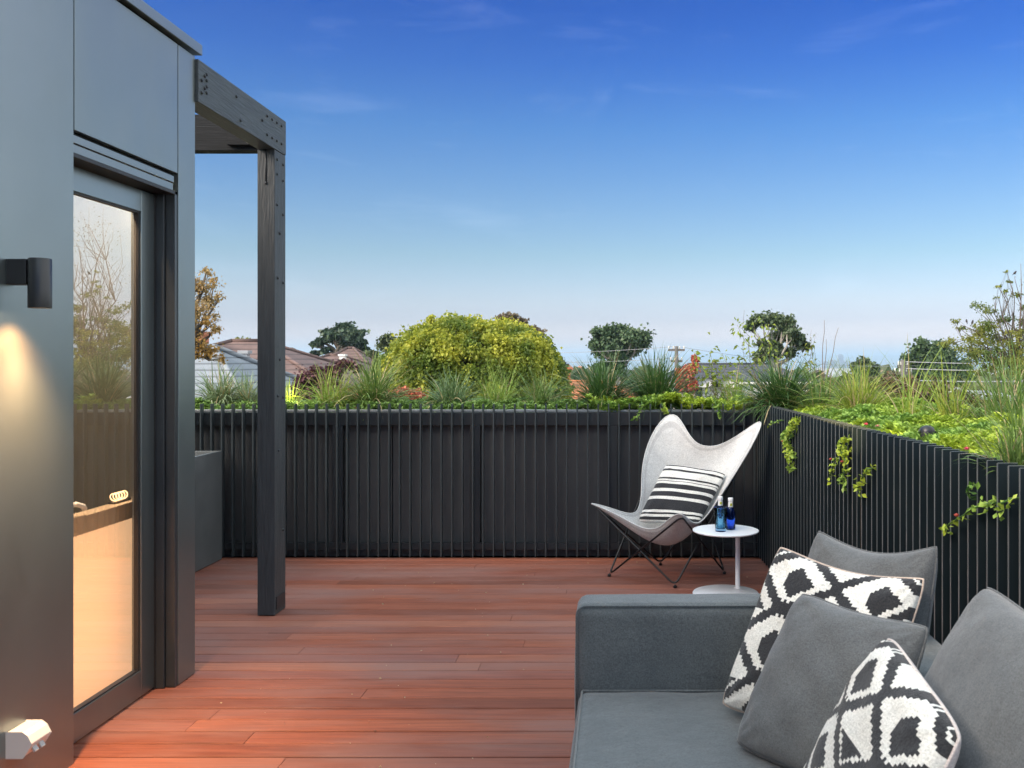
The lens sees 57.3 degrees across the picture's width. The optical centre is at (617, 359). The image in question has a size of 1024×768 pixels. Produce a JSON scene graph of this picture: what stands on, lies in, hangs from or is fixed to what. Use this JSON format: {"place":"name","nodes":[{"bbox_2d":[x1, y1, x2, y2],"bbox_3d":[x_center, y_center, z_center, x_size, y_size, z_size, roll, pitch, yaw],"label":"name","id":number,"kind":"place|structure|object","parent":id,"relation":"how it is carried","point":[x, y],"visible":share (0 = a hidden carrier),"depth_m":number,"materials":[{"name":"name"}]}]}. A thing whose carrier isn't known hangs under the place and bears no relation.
{"place":"outdoors","nodes":[
{"label":"outdoors","id":0,"kind":"place"},
{"bbox_2d":[195,344,331,398],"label":"house","id":1,"kind":"structure","parent":0,"point":[241,362],"depth_m":24.14,"materials":[{"name":"grey tile"}]},
{"bbox_2d":[199,332,377,395],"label":"house","id":2,"kind":"structure","parent":0,"point":[295,358],"depth_m":37.52,"materials":[{"name":"orange brick"}]},
{"bbox_2d":[143,0,1023,355],"label":"sky","id":3,"kind":"structure","parent":0,"point":[685,169],"materials":[{"name":"blue"}]},
{"bbox_2d":[376,354,1023,373],"bbox_3d":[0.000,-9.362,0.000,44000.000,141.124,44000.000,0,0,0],"label":"ground","id":4,"kind":"structure","parent":0,"point":[877,359],"depth_m":11060.86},
{"bbox_2d":[0,0,201,767],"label":"house","id":5,"kind":"structure","parent":4,"relation":"on","point":[97,360],"depth_m":3.61,"materials":[{"name":"grey metal"}]},
{"bbox_2d":[6,257,51,308],"bbox_3d":[-1.823,-0.237,2.880,0.125,0.154,0.066,0,0,0],"label":"wall lamp","id":6,"kind":"object","parent":5,"relation":"attached to","point":[34,274],"visible":1,"depth_m":2.86,"materials":[{"name":"grey metal"}]},
{"bbox_2d":[6,720,51,758],"bbox_3d":[-1.846,1.188,2.908,0.084,0.083,0.100,0,0,0],"label":"power outlet","id":7,"kind":"object","parent":5,"relation":"attached to","point":[25,738],"visible":1,"depth_m":2.87,"materials":[{"name":"grey plastic"}]},
{"bbox_2d":[73,166,153,743],"bbox_3d":[-1.985,0.344,3.267,0.040,2.088,1.334,0,0,0],"label":"sliding door","id":8,"kind":"structure","parent":5,"relation":"in","point":[92,712],"depth_m":3.83,"materials":[{"name":"black metal"}]},
{"bbox_2d":[108,490,130,503],"bbox_3d":[-2.100,0.578,3.915,0.036,0.043,0.130,0,0,0],"label":"coil lamp","id":9,"kind":"object","parent":5,"relation":"on","point":[118,500],"visible":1,"depth_m":3.90,"materials":[{"name":"white"}]},
{"bbox_2d":[195,266,227,364],"bbox_3d":[-7.773,1.590,16.762,1.399,6.611,2.506,0,0,-27],"label":"autumn tree","id":10,"kind":"object","parent":4,"relation":"on","point":[208,300],"visible":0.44,"depth_m":16.98,"materials":[{"name":"orange plant"}]},
{"bbox_2d":[290,358,362,400],"bbox_3d":[-7.556,2.501,24.053,2.010,5.120,1.078,0,0,0],"label":"plum tree","id":11,"kind":"object","parent":4,"relation":"on","point":[303,380],"visible":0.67,"depth_m":23.88,"materials":[{"name":"brown plant"}]},
{"bbox_2d":[308,321,370,355],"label":"umbrella pine","id":12,"kind":"object","parent":4,"relation":"on","point":[341,336],"visible":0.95,"depth_m":94.24,"materials":[{"name":"green plant"}]},
{"bbox_2d":[320,353,371,369],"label":"house","id":13,"kind":"structure","parent":4,"relation":"on","point":[334,356],"depth_m":60.77,"materials":[{"name":"brick"}]},
{"bbox_2d":[336,347,376,362],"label":"house","id":14,"kind":"structure","parent":4,"relation":"on","point":[358,353],"depth_m":67.44,"materials":[{"name":"orange brick"}]},
{"bbox_2d":[365,331,396,361],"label":"evergreen tree","id":15,"kind":"object","parent":4,"relation":"on","point":[384,341],"visible":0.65,"depth_m":59.67,"materials":[{"name":"green plant"}]},
{"bbox_2d":[388,385,428,399],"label":"shrub","id":16,"kind":"object","parent":4,"relation":"on","point":[414,394],"visible":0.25,"depth_m":10.16,"materials":[{"name":"orange plant"}]},
{"bbox_2d":[370,310,575,407],"bbox_3d":[-1.954,2.082,12.500,2.827,5.463,2.566,0,0,0],"label":"bush","id":17,"kind":"object","parent":4,"relation":"on","point":[473,346],"visible":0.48,"depth_m":11.68,"materials":[{"name":"green plant"}]},
{"bbox_2d":[495,311,547,337],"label":"gum tree","id":18,"kind":"object","parent":4,"relation":"on","point":[515,317],"visible":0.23,"depth_m":59.76,"materials":[{"name":"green plant"}]},
{"bbox_2d":[567,367,631,408],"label":"house","id":19,"kind":"structure","parent":4,"relation":"on","point":[569,368],"depth_m":55.67,"materials":[{"name":"ceramic"}]},
{"bbox_2d":[580,321,656,383],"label":"evergreen tree","id":20,"kind":"object","parent":4,"relation":"on","point":[613,336],"visible":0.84,"depth_m":74.39,"materials":[{"name":"green plant"}]},
{"bbox_2d":[668,346,684,408],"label":"power pole","id":21,"kind":"object","parent":4,"relation":"on","point":[677,360],"visible":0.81,"depth_m":61.94,"materials":[{"name":"grey wood"}]},
{"bbox_2d":[562,346,674,352],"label":"power cable","id":22,"kind":"object","parent":21,"relation":"attached to","point":[615,350],"visible":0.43,"depth_m":63.89,"materials":[{"name":"grey plastic"}]},
{"bbox_2d":[678,346,916,365],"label":"power cable","id":23,"kind":"object","parent":21,"relation":"attached to","point":[779,360],"visible":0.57,"depth_m":66.94,"materials":[{"name":"grey plastic"}]},
{"bbox_2d":[674,355,700,397],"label":"autumn tree","id":24,"kind":"object","parent":4,"relation":"on","point":[691,378],"visible":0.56,"depth_m":57.77,"materials":[{"name":"red plant"}]},
{"bbox_2d":[665,363,812,398],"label":"house","id":25,"kind":"structure","parent":4,"relation":"on","point":[732,368],"depth_m":71.07,"materials":[{"name":"tile"}]},
{"bbox_2d":[685,387,702,398],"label":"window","id":26,"kind":"structure","parent":25,"relation":"in","point":[697,394],"depth_m":69.44,"materials":[{"name":"grey"}]},
{"bbox_2d":[742,309,810,370],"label":"gum tree","id":27,"kind":"object","parent":4,"relation":"on","point":[789,333],"visible":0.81,"depth_m":54.74,"materials":[{"name":"green plant"}]},
{"bbox_2d":[570,358,1023,392],"bbox_3d":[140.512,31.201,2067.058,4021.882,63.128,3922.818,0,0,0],"label":"suburban treetops","id":28,"kind":"object","parent":4,"relation":"on","point":[885,367],"depth_m":115.06,"materials":[{"name":"green plant"}]},
{"bbox_2d":[828,360,836,367],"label":"tower block","id":29,"kind":"structure","parent":4,"relation":"on","point":[832,365],"depth_m":4243.55,"materials":[{"name":"concrete"}]},
{"bbox_2d":[837,354,842,367],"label":"tower block","id":30,"kind":"structure","parent":4,"relation":"on","point":[840,356],"depth_m":4190.73,"materials":[{"name":"concrete"}]},
{"bbox_2d":[843,360,850,367],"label":"tower block","id":31,"kind":"structure","parent":4,"relation":"on","point":[847,362],"depth_m":4305.70,"materials":[{"name":"concrete"}]},
{"bbox_2d":[849,355,880,379],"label":"evergreen tree","id":32,"kind":"object","parent":4,"relation":"on","point":[873,365],"visible":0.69,"depth_m":109.34,"materials":[{"name":"green plant"}]},
{"bbox_2d":[868,369,919,387],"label":"shrub","id":33,"kind":"object","parent":4,"relation":"on","point":[888,375],"visible":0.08,"depth_m":13.98,"materials":[{"name":"green plant"}]},
{"bbox_2d":[894,360,911,377],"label":"power pole","id":34,"kind":"object","parent":4,"relation":"on","point":[902,366],"visible":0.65,"depth_m":47.94,"materials":[{"name":"wood"}]},
{"bbox_2d":[905,361,992,363],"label":"power cable","id":35,"kind":"object","parent":34,"relation":"attached to","point":[940,362],"visible":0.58,"depth_m":47.23,"materials":[{"name":"grey plastic"}]},
{"bbox_2d":[905,368,1003,370],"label":"power cable","id":36,"kind":"object","parent":34,"relation":"attached to","point":[939,369],"visible":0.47,"depth_m":47.27,"materials":[{"name":"grey plastic"}]},
{"bbox_2d":[867,371,986,407],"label":"hedge","id":37,"kind":"object","parent":4,"relation":"on","point":[888,379],"visible":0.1,"depth_m":9.92,"materials":[{"name":"green plant"}]},
{"bbox_2d":[885,336,975,385],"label":"evergreen tree","id":38,"kind":"object","parent":4,"relation":"on","point":[924,346],"visible":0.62,"depth_m":84.38,"materials":[{"name":"green plant"}]},
{"bbox_2d":[895,379,1022,381],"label":"power cable","id":39,"kind":"object","parent":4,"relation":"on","point":[967,381],"visible":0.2,"depth_m":43.98,"materials":[{"name":"grey plastic"}]},
{"bbox_2d":[937,270,1023,397],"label":"olive tree","id":40,"kind":"object","parent":4,"relation":"on","point":[977,352],"visible":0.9,"depth_m":27.86,"materials":[{"name":"green plant"}]},
{"bbox_2d":[968,383,1023,410],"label":"shrub","id":41,"kind":"object","parent":4,"relation":"on","point":[1001,399],"visible":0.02,"depth_m":10.94,"materials":[{"name":"green plant"}]},
{"bbox_3d":[-1.150,3.405,2.000,6.200,3.590,11.000,0,0,0],"label":"lower storey","id":42,"kind":"object","parent":4,"relation":"on","visible":0},
{"bbox_2d":[222,550,758,557],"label":"deck floor slab","id":43,"kind":"structure","parent":42,"relation":"on","point":[392,556],"depth_m":6.85,"materials":[{"name":"black"}]},
{"bbox_2d":[68,558,769,767],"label":"deck","id":44,"kind":"structure","parent":43,"relation":"on","point":[329,656],"depth_m":4.22,"materials":[{"name":"brown wood"}]},
{"bbox_2d":[195,451,221,571],"bbox_3d":[-3.186,1.017,5.928,0.828,0.758,1.155,0,0,0],"label":"planter box","id":45,"kind":"object","parent":44,"relation":"on","point":[208,508],"visible":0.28,"depth_m":6.29,"materials":[{"name":"metal"}]},
{"bbox_2d":[195,59,285,614],"bbox_3d":[-2.832,0.006,4.710,1.937,2.782,1.140,0,0,0],"label":"pergola","id":46,"kind":"object","parent":44,"relation":"on","point":[230,118],"visible":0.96,"depth_m":5.07,"materials":[{"name":"grey metal"}]},
{"bbox_2d":[195,404,756,556],"bbox_3d":[-1.525,0.856,6.595,5.350,1.089,0.150,0,0,0],"label":"back fence","id":47,"kind":"object","parent":44,"relation":"on","point":[451,482],"visible":0.72,"depth_m":6.62,"materials":[{"name":"metal"}]},
{"bbox_2d":[630,397,644,420],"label":"trailing succulent","id":48,"kind":"object","parent":47,"relation":"hanging from","point":[639,411],"visible":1,"depth_m":6.50,"materials":[{"name":"green plant"}]},
{"bbox_2d":[660,401,668,414],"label":"trailing succulent","id":49,"kind":"object","parent":47,"relation":"hanging from","point":[665,409],"visible":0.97,"depth_m":6.50,"materials":[{"name":"green plant"}]},
{"bbox_2d":[712,395,721,418],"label":"trailing succulent","id":50,"kind":"object","parent":47,"relation":"hanging from","point":[718,409],"visible":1,"depth_m":6.50,"materials":[{"name":"green plant"}]},
{"bbox_2d":[591,414,761,587],"bbox_3d":[0.410,0.888,6.026,0.909,1.021,0.732,0,0,-38],"label":"butterfly chair","id":51,"kind":"object","parent":44,"relation":"on","point":[672,441],"visible":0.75,"depth_m":6.10,"materials":[{"name":"grey fabric"}]},
{"bbox_2d":[639,465,724,523],"bbox_3d":[0.415,0.865,5.955,0.511,0.352,0.260,0,0,20],"label":"cushion","id":52,"kind":"object","parent":51,"relation":"on","point":[688,492],"visible":0.96,"depth_m":5.91,"materials":[{"name":"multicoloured fabric"}]},
{"bbox_2d":[693,524,758,593],"bbox_3d":[0.645,1.206,5.540,0.394,0.382,0.394,0,0,0],"label":"side table","id":53,"kind":"object","parent":44,"relation":"on","point":[738,532],"visible":0.82,"depth_m":5.58,"materials":[{"name":"white metal"}]},
{"bbox_2d":[718,496,722,505],"bbox_3d":[0.621,0.920,5.610,0.058,0.188,0.058,0,0,0],"label":"water bottle","id":54,"kind":"object","parent":53,"relation":"on","point":[720,500],"visible":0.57,"depth_m":5.60,"materials":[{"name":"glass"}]},
{"bbox_2d":[714,506,727,531],"bbox_3d":[0.610,0.943,5.490,0.084,0.142,0.083,0,0,0],"label":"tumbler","id":55,"kind":"object","parent":53,"relation":"on","point":[720,515],"visible":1,"depth_m":5.46,"materials":[{"name":"teal glass"}]},
{"bbox_2d":[726,498,734,529],"bbox_3d":[0.676,0.920,5.550,0.058,0.188,0.058,0,0,0],"label":"water bottle","id":56,"kind":"object","parent":53,"relation":"on","point":[730,523],"visible":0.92,"depth_m":5.53,"materials":[{"name":"blue glass"}]},
{"bbox_2d":[569,593,941,767],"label":"sofa","id":57,"kind":"object","parent":44,"relation":"on","point":[652,673],"visible":0.45,"depth_m":2.83,"materials":[{"name":"grey fabric"}]},
{"bbox_2d":[723,547,923,712],"bbox_3d":[0.551,0.767,2.530,0.505,0.443,0.245,0,0,38],"label":"cushion","id":58,"kind":"object","parent":57,"relation":"on","point":[791,577],"visible":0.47,"depth_m":2.56,"materials":[{"name":"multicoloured fabric"}]},
{"bbox_2d":[737,594,928,767],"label":"cushion","id":59,"kind":"object","parent":57,"relation":"on","point":[820,651],"visible":0.65,"depth_m":2.24,"materials":[{"name":"grey fabric"}]},
{"bbox_2d":[808,531,937,636],"bbox_3d":[0.698,0.742,2.683,0.213,0.457,0.458,0,0,-34],"label":"cushion","id":60,"kind":"object","parent":57,"relation":"on","point":[826,549],"visible":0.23,"depth_m":2.61,"materials":[{"name":"grey fabric"}]},
{"bbox_2d":[804,638,960,767],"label":"cushion","id":61,"kind":"object","parent":57,"relation":"on","point":[890,710],"visible":1,"depth_m":1.77,"materials":[{"name":"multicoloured fabric"}]},
{"bbox_2d":[924,587,1023,767],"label":"cushion","id":62,"kind":"object","parent":57,"relation":"on","point":[974,677],"visible":0.71,"depth_m":1.81,"materials":[{"name":"grey fabric"}]},
{"bbox_2d":[757,404,1023,644],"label":"side fence","id":63,"kind":"object","parent":44,"relation":"on","point":[913,501],"visible":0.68,"depth_m":3.71,"materials":[{"name":"black metal"}]},
{"bbox_2d":[767,419,783,427],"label":"trailing succulent","id":64,"kind":"object","parent":63,"relation":"hanging from","point":[777,421],"visible":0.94,"depth_m":5.81,"materials":[{"name":"green plant"}]},
{"bbox_2d":[780,425,797,458],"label":"trailing succulent","id":65,"kind":"object","parent":63,"relation":"hanging from","point":[791,452],"visible":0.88,"depth_m":5.42,"materials":[{"name":"green plant"}]},
{"bbox_2d":[781,416,800,472],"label":"trailing succulent","id":66,"kind":"object","parent":63,"relation":"hanging from","point":[796,422],"visible":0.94,"depth_m":5.41,"materials":[{"name":"green plant"}]},
{"bbox_2d":[827,443,851,484],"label":"trailing succulent","id":67,"kind":"object","parent":63,"relation":"hanging from","point":[833,464],"visible":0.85,"depth_m":4.47,"materials":[{"name":"green plant"}]},
{"bbox_2d":[836,434,851,492],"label":"trailing succulent","id":68,"kind":"object","parent":63,"relation":"hanging from","point":[843,456],"visible":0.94,"depth_m":4.31,"materials":[{"name":"green plant"}]},
{"bbox_2d":[853,464,876,498],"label":"trailing succulent","id":69,"kind":"object","parent":63,"relation":"hanging from","point":[867,470],"visible":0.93,"depth_m":4.04,"materials":[{"name":"green plant"}]},
{"bbox_2d":[939,495,996,535],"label":"trailing succulent","id":70,"kind":"object","parent":63,"relation":"hanging from","point":[944,528],"visible":0.94,"depth_m":2.91,"materials":[{"name":"green plant"}]},
{"bbox_2d":[965,481,979,499],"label":"trailing succulent","id":71,"kind":"object","parent":63,"relation":"hanging from","point":[970,486],"visible":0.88,"depth_m":2.92,"materials":[{"name":"green plant"}]},
{"bbox_2d":[993,494,1018,520],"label":"trailing succulent","id":72,"kind":"object","parent":63,"relation":"hanging from","point":[1002,502],"visible":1,"depth_m":2.70,"materials":[{"name":"green plant"}]},
{"bbox_2d":[724,425,1007,547],"bbox_3d":[-0.950,0.950,3.450,6.500,1.100,8.100,0,0,0],"label":"roof planter","id":73,"kind":"object","parent":43,"relation":"on","point":[856,491],"visible":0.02,"depth_m":4.27,"materials":[{"name":"metal"}]},
{"bbox_2d":[195,362,256,407],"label":"grass tussock","id":74,"kind":"object","parent":73,"relation":"on","point":[225,390],"depth_m":6.96,"materials":[{"name":"green plant"}]},
{"bbox_2d":[199,370,256,407],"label":"grass tussock","id":75,"kind":"object","parent":73,"relation":"on","point":[245,395],"depth_m":6.98,"materials":[{"name":"green plant"}]},
{"bbox_2d":[285,373,314,402],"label":"grass tussock","id":76,"kind":"object","parent":73,"relation":"on","point":[287,390],"depth_m":6.89,"materials":[{"name":"yellow plant"}]},
{"bbox_2d":[288,361,382,409],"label":"grass tussock","id":77,"kind":"object","parent":73,"relation":"on","point":[326,390],"depth_m":6.88,"materials":[{"name":"green plant"}]},
{"bbox_2d":[316,342,428,419],"bbox_3d":[-1.827,0.136,7.009,0.974,0.589,0.967,0,0,-35],"label":"grass tussock","id":78,"kind":"object","parent":73,"relation":"on","point":[378,391],"depth_m":6.91,"materials":[{"name":"green plant"}]},
{"bbox_2d":[411,363,489,409],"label":"grass tussock","id":79,"kind":"object","parent":73,"relation":"on","point":[451,394],"depth_m":6.90,"materials":[{"name":"green plant"}]},
{"bbox_2d":[195,394,756,409],"bbox_3d":[-1.501,0.348,7.040,5.270,0.172,0.826,0,0,0],"label":"succulent ground cover","id":80,"kind":"object","parent":73,"relation":"on","point":[510,403],"visible":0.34,"depth_m":6.75,"materials":[{"name":"green plant"}]},
{"bbox_2d":[454,354,531,401],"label":"grass tussock","id":81,"kind":"object","parent":73,"relation":"on","point":[499,396],"depth_m":7.07,"materials":[{"name":"green plant"}]},
{"bbox_2d":[505,361,575,404],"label":"grass tussock","id":82,"kind":"object","parent":73,"relation":"on","point":[540,396],"depth_m":6.97,"materials":[{"name":"green plant"}]},
{"bbox_2d":[542,347,656,410],"bbox_3d":[-0.118,0.154,6.963,0.959,0.551,0.942,0,0,0],"label":"grass tussock","id":83,"kind":"object","parent":73,"relation":"on","point":[598,384],"depth_m":6.88,"materials":[{"name":"green plant"}]},
{"bbox_2d":[597,340,721,417],"bbox_3d":[0.287,0.140,7.004,1.098,0.581,1.069,0,0,0],"label":"grass tussock","id":84,"kind":"object","parent":73,"relation":"on","point":[658,380],"depth_m":6.90,"materials":[{"name":"green plant"}]},
{"bbox_2d":[585,391,753,411],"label":"succulent ground cover","id":85,"kind":"object","parent":73,"relation":"on","point":[667,397],"visible":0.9,"depth_m":6.62,"materials":[{"name":"green plant"}]},
{"bbox_2d":[677,380,732,408],"bbox_3d":[0.707,0.308,7.201,0.568,0.330,0.357,0,0,9],"label":"sapling","id":86,"kind":"object","parent":73,"relation":"on","point":[703,390],"visible":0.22,"depth_m":7.20,"materials":[{"name":"green plant"}]},
{"bbox_2d":[686,332,757,399],"bbox_3d":[0.815,0.119,7.098,0.592,0.661,0.428,0,0,17],"label":"sapling","id":87,"kind":"object","parent":73,"relation":"on","point":[715,361],"visible":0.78,"depth_m":7.08,"materials":[{"name":"green plant"}]},
{"bbox_2d":[706,364,758,400],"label":"grass tussock","id":88,"kind":"object","parent":73,"relation":"on","point":[734,392],"depth_m":6.95,"materials":[{"name":"green plant"}]},
{"bbox_2d":[730,311,794,390],"bbox_3d":[1.110,0.009,7.099,0.494,0.787,0.336,0,0,0],"label":"sapling","id":89,"kind":"object","parent":73,"relation":"on","point":[748,338],"visible":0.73,"depth_m":7.14,"materials":[{"name":"green plant"}]},
{"bbox_2d":[716,346,835,423],"bbox_3d":[1.123,0.162,6.438,0.999,0.537,0.980,0,0,37],"label":"grass tussock","id":90,"kind":"object","parent":73,"relation":"on","point":[770,394],"depth_m":6.36,"materials":[{"name":"green plant"}]},
{"bbox_2d":[800,335,820,384],"bbox_3d":[1.473,0.105,7.100,0.172,0.593,0.193,0,0,0],"label":"sapling","id":91,"kind":"object","parent":73,"relation":"on","point":[811,348],"visible":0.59,"depth_m":7.09,"materials":[{"name":"green plant"}]},
{"bbox_2d":[757,357,869,413],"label":"grass tussock","id":92,"kind":"object","parent":73,"relation":"on","point":[821,389],"depth_m":6.18,"materials":[{"name":"green plant"}]},
{"bbox_2d":[822,320,837,385],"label":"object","id":93,"kind":"object","parent":73,"relation":"on","point":[826,351],"visible":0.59,"depth_m":7.10,"materials":[{"name":"green plant"}]},
{"bbox_2d":[807,357,902,398],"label":"grass tussock","id":94,"kind":"object","parent":73,"relation":"on","point":[857,373],"depth_m":6.57,"materials":[{"name":"green plant"}]},
{"bbox_2d":[791,350,928,415],"bbox_3d":[1.498,0.169,5.743,0.862,0.522,0.860,0,0,24],"label":"grass tussock","id":95,"kind":"object","parent":73,"relation":"on","point":[850,399],"depth_m":5.69,"materials":[{"name":"green plant"}]},
{"bbox_2d":[793,392,1023,458],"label":"succulent ground cover","id":96,"kind":"object","parent":73,"relation":"on","point":[907,424],"visible":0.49,"depth_m":4.40,"materials":[{"name":"green plant"}]},
{"bbox_2d":[870,336,953,415],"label":"grass tussock","id":97,"kind":"object","parent":73,"relation":"on","point":[908,402],"depth_m":4.94,"materials":[{"name":"green plant"}]},
{"bbox_2d":[918,425,935,440],"bbox_3d":[1.334,0.378,4.001,0.067,0.191,0.064,0,0,41],"label":"garden spotlight","id":98,"kind":"object","parent":73,"relation":"on","point":[923,430],"visible":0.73,"depth_m":3.98,"materials":[{"name":"grey metal"}]},
{"bbox_2d":[897,347,989,425],"bbox_3d":[1.615,0.162,4.568,0.536,0.480,0.668,0,0,0],"label":"grass tussock","id":99,"kind":"object","parent":73,"relation":"on","point":[942,406],"depth_m":4.53,"materials":[{"name":"green plant"}]},
{"bbox_2d":[916,336,1023,423],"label":"grass tussock","id":100,"kind":"object","parent":73,"relation":"on","point":[994,403],"depth_m":4.49,"materials":[{"name":"green plant"}]},
{"bbox_2d":[937,399,1023,475],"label":"grass tussock","id":101,"kind":"object","parent":73,"relation":"on","point":[1013,455],"depth_m":2.88,"materials":[{"name":"green plant"}]},
{"bbox_2d":[949,339,1023,445],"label":"grass tussock","id":102,"kind":"object","parent":73,"relation":"on","point":[1020,405],"depth_m":3.67,"materials":[{"name":"green plant"}]},
{"bbox_2d":[569,365,998,377],"bbox_3d":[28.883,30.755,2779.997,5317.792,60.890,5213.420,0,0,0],"label":"distant suburb houses","id":103,"kind":"structure","parent":0,"point":[837,369],"depth_m":208.15,"materials":[{"name":"ceramic"}]},
{"bbox_2d":[967,390,1007,398],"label":"house","id":104,"kind":"structure","parent":0,"point":[980,392],"depth_m":41.84,"materials":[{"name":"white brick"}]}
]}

